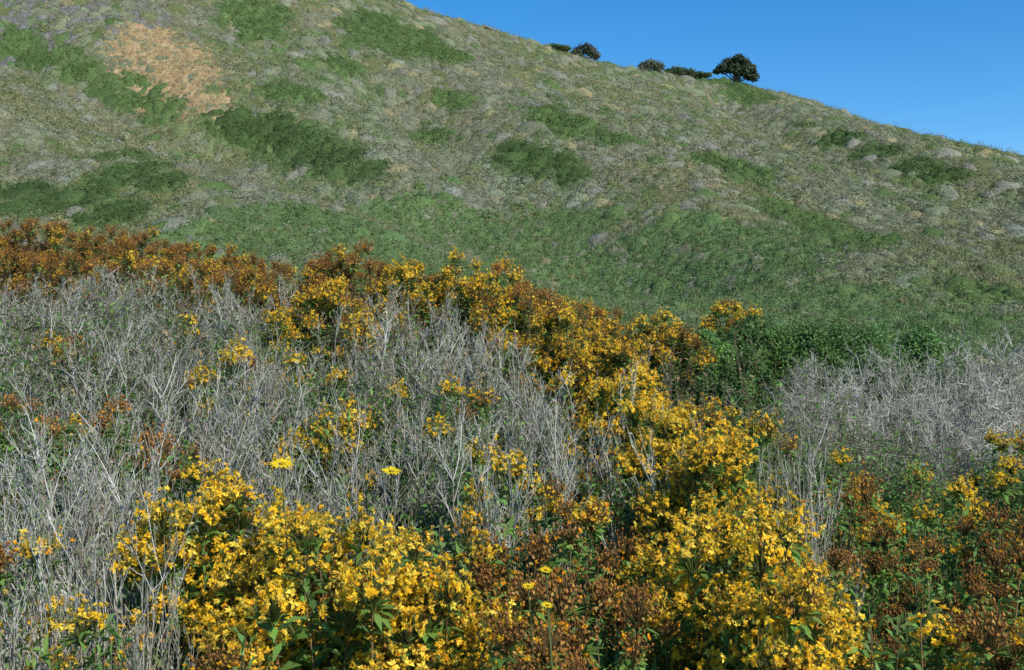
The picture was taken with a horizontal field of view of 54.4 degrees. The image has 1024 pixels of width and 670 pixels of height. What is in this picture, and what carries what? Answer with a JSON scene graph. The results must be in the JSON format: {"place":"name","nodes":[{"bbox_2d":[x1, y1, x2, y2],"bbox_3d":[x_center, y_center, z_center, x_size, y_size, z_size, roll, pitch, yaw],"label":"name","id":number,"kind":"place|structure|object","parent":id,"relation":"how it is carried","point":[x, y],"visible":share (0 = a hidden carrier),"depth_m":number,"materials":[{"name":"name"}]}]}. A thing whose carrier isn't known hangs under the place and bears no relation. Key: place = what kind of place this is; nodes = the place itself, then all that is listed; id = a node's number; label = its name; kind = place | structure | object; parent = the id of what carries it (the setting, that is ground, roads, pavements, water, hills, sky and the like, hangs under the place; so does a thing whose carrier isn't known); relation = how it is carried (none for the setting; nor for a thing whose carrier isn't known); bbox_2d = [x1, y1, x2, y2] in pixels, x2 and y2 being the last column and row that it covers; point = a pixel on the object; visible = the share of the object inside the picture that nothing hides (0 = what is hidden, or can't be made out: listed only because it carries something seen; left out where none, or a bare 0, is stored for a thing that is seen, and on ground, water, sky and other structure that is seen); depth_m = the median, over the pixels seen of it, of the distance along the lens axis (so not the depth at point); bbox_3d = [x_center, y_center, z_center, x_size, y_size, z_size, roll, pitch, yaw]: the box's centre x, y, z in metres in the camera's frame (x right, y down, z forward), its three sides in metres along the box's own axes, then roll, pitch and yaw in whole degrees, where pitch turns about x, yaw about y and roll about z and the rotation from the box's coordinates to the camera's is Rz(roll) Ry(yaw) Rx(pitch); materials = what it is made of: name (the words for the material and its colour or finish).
{"place":"outdoors","nodes":[
{"label":"outdoors","id":0,"kind":"place"},
{"bbox_2d":[0,307,1021,668],"bbox_3d":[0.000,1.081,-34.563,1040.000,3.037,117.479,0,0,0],"label":"ground","id":1,"kind":"structure","parent":0,"point":[574,499],"depth_m":7.35,"materials":[{"name":"soil"}]},
{"bbox_2d":[0,526,85,669],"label":"flowering shrub","id":2,"kind":"object","parent":1,"relation":"on","point":[11,559],"visible":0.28,"depth_m":3.00,"materials":[{"name":"yellow plant"}]},
{"bbox_2d":[0,392,102,550],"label":"flowering shrub","id":3,"kind":"object","parent":1,"relation":"on","point":[10,409],"visible":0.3,"depth_m":4.71,"materials":[{"name":"brown plant"}]},
{"bbox_2d":[0,250,132,334],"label":"flowering shrub","id":4,"kind":"object","parent":1,"relation":"on","point":[50,265],"visible":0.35,"depth_m":9.40,"materials":[{"name":"orange plant"}]},
{"bbox_2d":[0,360,140,501],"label":"shrub","id":5,"kind":"object","parent":1,"relation":"on","point":[62,411],"visible":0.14,"depth_m":4.95,"materials":[{"name":"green plant"}]},
{"bbox_2d":[0,401,148,619],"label":"grey shrub","id":6,"kind":"object","parent":1,"relation":"on","point":[35,451],"visible":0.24,"depth_m":3.96,"materials":[{"name":"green plant"}]},
{"bbox_2d":[1,262,148,374],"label":"grey shrub","id":7,"kind":"object","parent":1,"relation":"on","point":[89,283],"visible":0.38,"depth_m":7.74,"materials":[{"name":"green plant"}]},
{"bbox_2d":[0,422,156,669],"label":"grey shrub","id":8,"kind":"object","parent":1,"relation":"on","point":[41,454],"visible":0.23,"depth_m":3.26,"materials":[{"name":"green plant"}]},
{"bbox_2d":[15,592,144,669],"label":"flowering shrub","id":9,"kind":"object","parent":1,"relation":"on","point":[81,633],"visible":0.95,"depth_m":2.36,"materials":[{"name":"yellow plant"}]},
{"bbox_2d":[0,393,183,533],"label":"flowering shrub","id":10,"kind":"object","parent":1,"relation":"on","point":[109,432],"visible":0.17,"depth_m":4.45,"materials":[{"name":"brown plant"}]},
{"bbox_2d":[0,554,185,669],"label":"grey shrub","id":11,"kind":"object","parent":1,"relation":"on","point":[15,654],"visible":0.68,"depth_m":2.46,"materials":[{"name":"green plant"}]},
{"bbox_2d":[16,301,183,449],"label":"grey shrub","id":12,"kind":"object","parent":1,"relation":"on","point":[107,357],"visible":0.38,"depth_m":6.06,"materials":[{"name":"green plant"}]},
{"bbox_2d":[0,419,200,669],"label":"grey shrub","id":13,"kind":"object","parent":1,"relation":"on","point":[156,481],"visible":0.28,"depth_m":3.32,"materials":[{"name":"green plant"}]},
{"bbox_2d":[0,480,200,669],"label":"grey shrub","id":14,"kind":"object","parent":1,"relation":"on","point":[35,634],"visible":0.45,"depth_m":2.74,"materials":[{"name":"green plant"}]},
{"bbox_2d":[0,403,207,655],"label":"grey shrub","id":15,"kind":"object","parent":1,"relation":"on","point":[80,476],"visible":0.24,"depth_m":3.83,"materials":[{"name":"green plant"}]},
{"bbox_2d":[53,245,178,343],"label":"flowering shrub","id":16,"kind":"object","parent":1,"relation":"on","point":[129,263],"visible":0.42,"depth_m":9.10,"materials":[{"name":"yellow plant"}]},
{"bbox_2d":[64,264,194,372],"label":"grey shrub","id":17,"kind":"object","parent":1,"relation":"on","point":[133,288],"visible":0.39,"depth_m":7.78,"materials":[{"name":"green plant"}]},
{"bbox_2d":[33,336,230,490],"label":"grey shrub","id":18,"kind":"object","parent":1,"relation":"on","point":[135,428],"visible":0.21,"depth_m":4.99,"materials":[{"name":"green plant"}]},
{"bbox_2d":[64,421,241,644],"bbox_3d":[-1.414,0.882,4.017,0.676,1.072,0.734,0,0,0],"label":"flowering shrub","id":19,"kind":"object","parent":1,"relation":"on","point":[193,475],"visible":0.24,"depth_m":3.95,"materials":[{"name":"yellow plant"}]},
{"bbox_2d":[62,306,244,442],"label":"grey shrub","id":20,"kind":"object","parent":1,"relation":"on","point":[189,359],"visible":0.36,"depth_m":5.95,"materials":[{"name":"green plant"}]},
{"bbox_2d":[112,549,198,669],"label":"grey shrub","id":21,"kind":"object","parent":1,"relation":"on","point":[139,660],"visible":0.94,"depth_m":2.41,"materials":[{"name":"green plant"}]},
{"bbox_2d":[97,458,296,669],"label":"flowering shrub","id":22,"kind":"object","parent":1,"relation":"on","point":[216,506],"visible":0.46,"depth_m":2.88,"materials":[{"name":"yellow plant"}]},
{"bbox_2d":[107,349,308,535],"bbox_3d":[-1.416,0.630,4.846,1.016,1.134,0.997,0,0,10],"label":"grey shrub","id":23,"kind":"object","parent":1,"relation":"on","point":[167,424],"visible":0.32,"depth_m":4.70,"materials":[{"name":"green plant"}]},
{"bbox_2d":[171,336,270,452],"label":"flowering shrub","id":24,"kind":"object","parent":1,"relation":"on","point":[213,371],"visible":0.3,"depth_m":5.51,"materials":[{"name":"yellow plant"}]},
{"bbox_2d":[182,627,278,669],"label":"flowering shrub","id":25,"kind":"object","parent":1,"relation":"on","point":[251,663],"visible":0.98,"depth_m":2.05,"materials":[{"name":"yellow plant"}]},
{"bbox_2d":[135,398,355,590],"bbox_3d":[-1.123,0.814,4.165,0.755,1.117,1.054,0,0,24],"label":"grey shrub","id":26,"kind":"object","parent":1,"relation":"on","point":[249,470],"visible":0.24,"depth_m":4.16,"materials":[{"name":"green plant"}]},
{"bbox_2d":[177,339,368,532],"bbox_3d":[-1.118,0.556,5.011,0.936,1.094,0.885,0,0,9],"label":"grey shrub","id":27,"kind":"object","parent":1,"relation":"on","point":[240,406],"visible":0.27,"depth_m":4.89,"materials":[{"name":"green plant"}]},
{"bbox_2d":[181,485,382,669],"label":"flowering shrub","id":28,"kind":"object","parent":1,"relation":"on","point":[276,554],"visible":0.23,"depth_m":2.68,"materials":[{"name":"yellow plant"}]},
{"bbox_2d":[254,347,374,481],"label":"flowering shrub","id":29,"kind":"object","parent":1,"relation":"on","point":[340,376],"visible":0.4,"depth_m":5.36,"materials":[{"name":"yellow plant"}]},
{"bbox_2d":[248,404,390,533],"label":"flowering shrub","id":30,"kind":"object","parent":1,"relation":"on","point":[322,441],"visible":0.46,"depth_m":4.56,"materials":[{"name":"yellow plant"}]},
{"bbox_2d":[226,390,418,579],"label":"grey shrub","id":31,"kind":"object","parent":1,"relation":"on","point":[336,504],"visible":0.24,"depth_m":3.88,"materials":[{"name":"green plant"}]},
{"bbox_2d":[266,273,387,398],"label":"flowering shrub","id":32,"kind":"object","parent":1,"relation":"on","point":[310,300],"visible":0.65,"depth_m":6.67,"materials":[{"name":"yellow plant"}]},
{"bbox_2d":[288,237,406,357],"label":"flowering shrub","id":33,"kind":"object","parent":1,"relation":"on","point":[316,268],"visible":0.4,"depth_m":8.08,"materials":[{"name":"orange plant"}]},
{"bbox_2d":[191,494,505,669],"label":"flowering shrub","id":34,"kind":"object","parent":1,"relation":"on","point":[273,610],"visible":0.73,"depth_m":2.40,"materials":[{"name":"yellow plant"}]},
{"bbox_2d":[270,302,446,467],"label":"grey shrub","id":35,"kind":"object","parent":1,"relation":"on","point":[349,390],"visible":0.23,"depth_m":5.73,"materials":[{"name":"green plant"}]},
{"bbox_2d":[318,378,450,528],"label":"flowering shrub","id":36,"kind":"object","parent":1,"relation":"on","point":[403,393],"visible":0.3,"depth_m":4.91,"materials":[{"name":"yellow plant"}]},
{"bbox_2d":[347,253,474,384],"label":"flowering shrub","id":37,"kind":"object","parent":1,"relation":"on","point":[410,285],"visible":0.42,"depth_m":7.46,"materials":[{"name":"yellow plant"}]},
{"bbox_2d":[340,304,496,455],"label":"grey shrub","id":38,"kind":"object","parent":1,"relation":"on","point":[426,361],"visible":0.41,"depth_m":5.83,"materials":[{"name":"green plant"}]},
{"bbox_2d":[318,380,529,574],"bbox_3d":[-0.473,0.710,4.592,1.054,0.995,0.755,0,0,17],"label":"grey shrub","id":39,"kind":"object","parent":1,"relation":"on","point":[436,502],"visible":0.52,"depth_m":4.52,"materials":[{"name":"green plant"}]},
{"bbox_2d":[352,286,505,425],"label":"grey shrub","id":40,"kind":"object","parent":1,"relation":"on","point":[436,328],"visible":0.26,"depth_m":6.55,"materials":[{"name":"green plant"}]},
{"bbox_2d":[355,505,509,651],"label":"flowering shrub","id":41,"kind":"object","parent":1,"relation":"on","point":[466,539],"visible":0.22,"depth_m":3.11,"materials":[{"name":"plant"}]},
{"bbox_2d":[347,552,526,669],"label":"flowering shrub","id":42,"kind":"object","parent":1,"relation":"on","point":[415,618],"visible":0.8,"depth_m":2.36,"materials":[{"name":"yellow plant"}]},
{"bbox_2d":[393,373,510,524],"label":"flowering shrub","id":43,"kind":"object","parent":1,"relation":"on","point":[478,404],"visible":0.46,"depth_m":4.97,"materials":[{"name":"yellow plant"}]},
{"bbox_2d":[391,246,555,396],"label":"flowering shrub","id":44,"kind":"object","parent":1,"relation":"on","point":[469,294],"visible":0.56,"depth_m":7.13,"materials":[{"name":"yellow plant"}]},
{"bbox_2d":[396,317,551,485],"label":"grey shrub","id":45,"kind":"object","parent":1,"relation":"on","point":[474,373],"visible":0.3,"depth_m":5.54,"materials":[{"name":"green plant"}]},
{"bbox_2d":[403,433,558,590],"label":"flowering shrub","id":46,"kind":"object","parent":1,"relation":"on","point":[497,465],"visible":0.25,"depth_m":3.97,"materials":[{"name":"yellow plant"}]},
{"bbox_2d":[406,407,607,608],"bbox_3d":[-0.014,0.894,3.750,0.785,1.250,0.770,0,0,-21],"label":"grey shrub","id":47,"kind":"object","parent":1,"relation":"on","point":[495,514],"visible":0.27,"depth_m":3.68,"materials":[{"name":"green plant"}]},
{"bbox_2d":[0,253,1018,669],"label":"dry stems","id":48,"kind":"object","parent":1,"relation":"on","point":[494,431],"visible":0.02,"depth_m":5.98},
{"bbox_2d":[0,217,1023,669],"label":"leafy undergrowth","id":49,"kind":"object","parent":1,"relation":"on","point":[410,397],"visible":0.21,"depth_m":6.13,"materials":[{"name":"grey plant"}]},
{"bbox_2d":[450,283,575,384],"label":"flowering shrub","id":50,"kind":"object","parent":1,"relation":"on","point":[515,297],"visible":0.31,"depth_m":6.76,"materials":[{"name":"yellow plant"}]},
{"bbox_2d":[422,365,636,570],"bbox_3d":[0.213,0.748,4.281,0.936,1.245,0.885,0,0,38],"label":"grey shrub","id":51,"kind":"object","parent":1,"relation":"on","point":[535,420],"visible":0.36,"depth_m":4.21,"materials":[{"name":"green plant"}]},
{"bbox_2d":[465,335,598,500],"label":"grey shrub","id":52,"kind":"object","parent":1,"relation":"on","point":[561,392],"visible":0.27,"depth_m":5.27,"materials":[{"name":"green plant"}]},
{"bbox_2d":[474,603,598,669],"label":"flowering shrub","id":53,"kind":"object","parent":1,"relation":"on","point":[505,638],"visible":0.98,"depth_m":2.16,"materials":[{"name":"brown plant"}]},
{"bbox_2d":[432,473,651,669],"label":"flowering shrub","id":54,"kind":"object","parent":1,"relation":"on","point":[539,551],"visible":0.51,"depth_m":3.02,"materials":[{"name":"brown plant"}]},
{"bbox_2d":[488,293,622,432],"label":"flowering shrub","id":55,"kind":"object","parent":1,"relation":"on","point":[561,340],"visible":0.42,"depth_m":6.13,"materials":[{"name":"yellow plant"}]},
{"bbox_2d":[527,325,649,447],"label":"flowering shrub","id":56,"kind":"object","parent":1,"relation":"on","point":[618,353],"visible":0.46,"depth_m":5.49,"materials":[{"name":"yellow plant"}]},
{"bbox_2d":[504,557,688,669],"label":"flowering shrub","id":57,"kind":"object","parent":1,"relation":"on","point":[630,653],"visible":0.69,"depth_m":2.50,"materials":[{"name":"brown plant"}]},
{"bbox_2d":[535,365,686,504],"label":"flowering shrub","id":58,"kind":"object","parent":1,"relation":"on","point":[644,381],"visible":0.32,"depth_m":4.70,"materials":[{"name":"yellow plant"}]},
{"bbox_2d":[556,456,675,669],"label":"flowering shrub","id":59,"kind":"object","parent":1,"relation":"on","point":[615,519],"visible":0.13,"depth_m":3.83,"materials":[{"name":"plant"}]},
{"bbox_2d":[576,393,753,576],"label":"flowering shrub","id":60,"kind":"object","parent":1,"relation":"on","point":[664,447],"visible":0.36,"depth_m":4.12,"materials":[{"name":"yellow plant"}]},
{"bbox_2d":[621,306,718,408],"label":"flowering shrub","id":61,"kind":"object","parent":1,"relation":"on","point":[670,335],"visible":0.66,"depth_m":8.26,"materials":[{"name":"yellow plant"}]},
{"bbox_2d":[646,327,767,420],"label":"green bush","id":62,"kind":"object","parent":1,"relation":"on","point":[718,346],"visible":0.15,"depth_m":8.46,"materials":[{"name":"green plant"}]},
{"bbox_2d":[607,416,844,668],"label":"flowering shrub","id":63,"kind":"object","parent":1,"relation":"on","point":[710,453],"visible":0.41,"depth_m":3.53,"materials":[{"name":"yellow plant"}]},
{"bbox_2d":[689,362,784,442],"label":"green bush","id":64,"kind":"object","parent":1,"relation":"on","point":[732,382],"visible":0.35,"depth_m":7.64,"materials":[{"name":"green plant"}]},
{"bbox_2d":[615,489,882,669],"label":"flowering shrub","id":65,"kind":"object","parent":1,"relation":"on","point":[753,549],"visible":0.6,"depth_m":2.67,"materials":[{"name":"yellow plant"}]},
{"bbox_2d":[703,403,802,495],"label":"flowering shrub","id":66,"kind":"object","parent":1,"relation":"on","point":[767,429],"visible":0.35,"depth_m":5.90,"materials":[{"name":"yellow plant"}]},
{"bbox_2d":[685,562,864,669],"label":"flowering shrub","id":67,"kind":"object","parent":1,"relation":"on","point":[782,630],"visible":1,"depth_m":2.30,"materials":[{"name":"yellow plant"}]},
{"bbox_2d":[700,409,867,640],"bbox_3d":[0.902,1.003,3.512,0.624,1.491,0.590,0,0,38],"label":"grey shrub","id":68,"kind":"object","parent":1,"relation":"on","point":[818,511],"visible":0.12,"depth_m":3.48,"materials":[{"name":"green plant"}]},
{"bbox_2d":[692,313,898,437],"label":"green bush","id":69,"kind":"object","parent":1,"relation":"on","point":[768,337],"visible":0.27,"depth_m":8.85,"materials":[{"name":"green plant"}]},
{"bbox_2d":[740,372,850,482],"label":"grey shrub","id":70,"kind":"object","parent":1,"relation":"on","point":[801,408],"visible":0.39,"depth_m":6.95,"materials":[{"name":"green plant"}]},
{"bbox_2d":[763,443,896,578],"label":"flowering shrub","id":71,"kind":"object","parent":1,"relation":"on","point":[841,461],"visible":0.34,"depth_m":5.34,"materials":[{"name":"green plant"}]},
{"bbox_2d":[777,347,885,445],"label":"grey shrub","id":72,"kind":"object","parent":1,"relation":"on","point":[812,380],"visible":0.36,"depth_m":7.94,"materials":[{"name":"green plant"}]},
{"bbox_2d":[777,530,908,669],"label":"flowering shrub","id":73,"kind":"object","parent":1,"relation":"on","point":[840,564],"visible":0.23,"depth_m":3.18,"materials":[{"name":"green plant"}]},
{"bbox_2d":[796,361,921,486],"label":"grey shrub","id":74,"kind":"object","parent":1,"relation":"on","point":[872,427],"visible":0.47,"depth_m":7.14,"materials":[{"name":"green plant"}]},
{"bbox_2d":[797,460,948,663],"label":"flowering shrub","id":75,"kind":"object","parent":1,"relation":"on","point":[868,520],"visible":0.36,"depth_m":3.85,"materials":[{"name":"green plant"}]},
{"bbox_2d":[780,319,985,465],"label":"green bush","id":76,"kind":"object","parent":1,"relation":"on","point":[934,343],"visible":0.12,"depth_m":9.06,"materials":[{"name":"green plant"}]},
{"bbox_2d":[819,331,966,462],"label":"grey shrub","id":77,"kind":"object","parent":1,"relation":"on","point":[890,378],"visible":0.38,"depth_m":8.21,"materials":[{"name":"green plant"}]},
{"bbox_2d":[828,599,987,669],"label":"flowering shrub","id":78,"kind":"object","parent":1,"relation":"on","point":[936,644],"visible":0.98,"depth_m":2.75,"materials":[{"name":"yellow plant"}]},
{"bbox_2d":[837,456,981,592],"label":"flowering shrub","id":79,"kind":"object","parent":1,"relation":"on","point":[919,478],"visible":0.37,"depth_m":5.16,"materials":[{"name":"green plant"}]},
{"bbox_2d":[846,372,987,504],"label":"grey shrub","id":80,"kind":"object","parent":1,"relation":"on","point":[931,440],"visible":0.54,"depth_m":7.12,"materials":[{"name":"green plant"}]},
{"bbox_2d":[851,475,1021,638],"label":"flowering shrub","id":81,"kind":"object","parent":1,"relation":"on","point":[958,491],"visible":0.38,"depth_m":4.36,"materials":[{"name":"green plant"}]},
{"bbox_2d":[850,528,1023,669],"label":"flowering shrub","id":82,"kind":"object","parent":1,"relation":"on","point":[910,605],"visible":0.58,"depth_m":3.19,"materials":[{"name":"brown plant"}]},
{"bbox_2d":[884,321,1023,477],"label":"grey shrub","id":83,"kind":"object","parent":1,"relation":"on","point":[950,365],"visible":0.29,"depth_m":8.41,"materials":[{"name":"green plant"}]},
{"bbox_2d":[923,501,1023,668],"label":"flowering shrub","id":84,"kind":"object","parent":1,"relation":"on","point":[1000,529],"visible":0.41,"depth_m":3.89,"materials":[{"name":"brown plant"}]},
{"bbox_2d":[924,423,1023,604],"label":"flowering shrub","id":85,"kind":"object","parent":1,"relation":"on","point":[1000,485],"visible":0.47,"depth_m":5.51,"materials":[{"name":"yellow plant"}]},
{"bbox_2d":[932,354,1023,517],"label":"grey shrub","id":86,"kind":"object","parent":1,"relation":"on","point":[984,427],"visible":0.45,"depth_m":7.14,"materials":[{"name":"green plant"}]},
{"bbox_2d":[937,596,1023,669],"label":"flowering shrub","id":87,"kind":"object","parent":1,"relation":"on","point":[990,641],"visible":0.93,"depth_m":2.64,"materials":[{"name":"brown plant"}]},
{"bbox_2d":[951,321,1023,477],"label":"grey shrub","id":88,"kind":"object","parent":1,"relation":"on","point":[1011,382],"visible":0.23,"depth_m":8.57,"materials":[{"name":"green plant"}]},
{"bbox_2d":[0,0,1023,395],"bbox_3d":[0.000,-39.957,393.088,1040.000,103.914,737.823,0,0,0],"label":"hill","id":89,"kind":"structure","parent":0,"point":[544,272],"depth_m":73.62,"materials":[{"name":"plant"}]},
{"bbox_2d":[0,176,154,227],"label":"shrub patch","id":90,"kind":"object","parent":89,"relation":"on","point":[126,214],"visible":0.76,"depth_m":58.91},
{"bbox_2d":[0,24,191,126],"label":"shrub patch","id":91,"kind":"object","parent":89,"relation":"on","point":[133,100],"visible":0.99,"depth_m":107.09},
{"bbox_2d":[61,144,193,207],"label":"shrub patch","id":92,"kind":"object","parent":89,"relation":"on","point":[157,181],"visible":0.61,"depth_m":64.64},
{"bbox_2d":[93,14,236,121],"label":"dry grass","id":93,"kind":"structure","parent":89,"relation":"on","point":[183,66],"depth_m":110.25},
{"bbox_2d":[205,0,304,40],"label":"shrub patch","id":94,"kind":"object","parent":89,"relation":"on","point":[245,9],"visible":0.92,"depth_m":135.46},
{"bbox_2d":[201,102,391,181],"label":"shrub patch","id":95,"kind":"object","parent":89,"relation":"on","point":[261,127],"visible":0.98,"depth_m":95.62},
{"bbox_2d":[331,5,474,67],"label":"shrub patch","id":96,"kind":"object","parent":89,"relation":"on","point":[405,38],"visible":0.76,"depth_m":144.76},
{"bbox_2d":[0,0,1023,399],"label":"hillside scrub","id":97,"kind":"object","parent":89,"relation":"on","point":[768,134],"visible":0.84,"depth_m":97.12,"materials":[{"name":"plant"}]},
{"bbox_2d":[0,0,1023,423],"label":"grass tufts","id":98,"kind":"object","parent":89,"relation":"on","point":[944,262],"visible":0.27,"depth_m":77.86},
{"bbox_2d":[483,139,591,186],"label":"shrub patch","id":99,"kind":"object","parent":89,"relation":"on","point":[568,173],"visible":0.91,"depth_m":91.86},
{"bbox_2d":[143,188,1023,411],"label":"green scrub","id":100,"kind":"object","parent":89,"relation":"on","point":[786,241],"visible":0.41,"depth_m":59.58,"materials":[{"name":"plant"}]},
{"bbox_2d":[750,192,909,252],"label":"shrub patch","id":101,"kind":"object","parent":89,"relation":"on","point":[805,222],"visible":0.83,"depth_m":66.40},
{"bbox_2d":[791,120,971,184],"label":"shrub patch","id":102,"kind":"object","parent":89,"relation":"on","point":[937,173],"visible":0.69,"depth_m":115.25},
{"bbox_2d":[406,0,1023,154],"label":"sky","id":103,"kind":"structure","parent":0,"point":[953,68],"materials":[{"name":"blue"}]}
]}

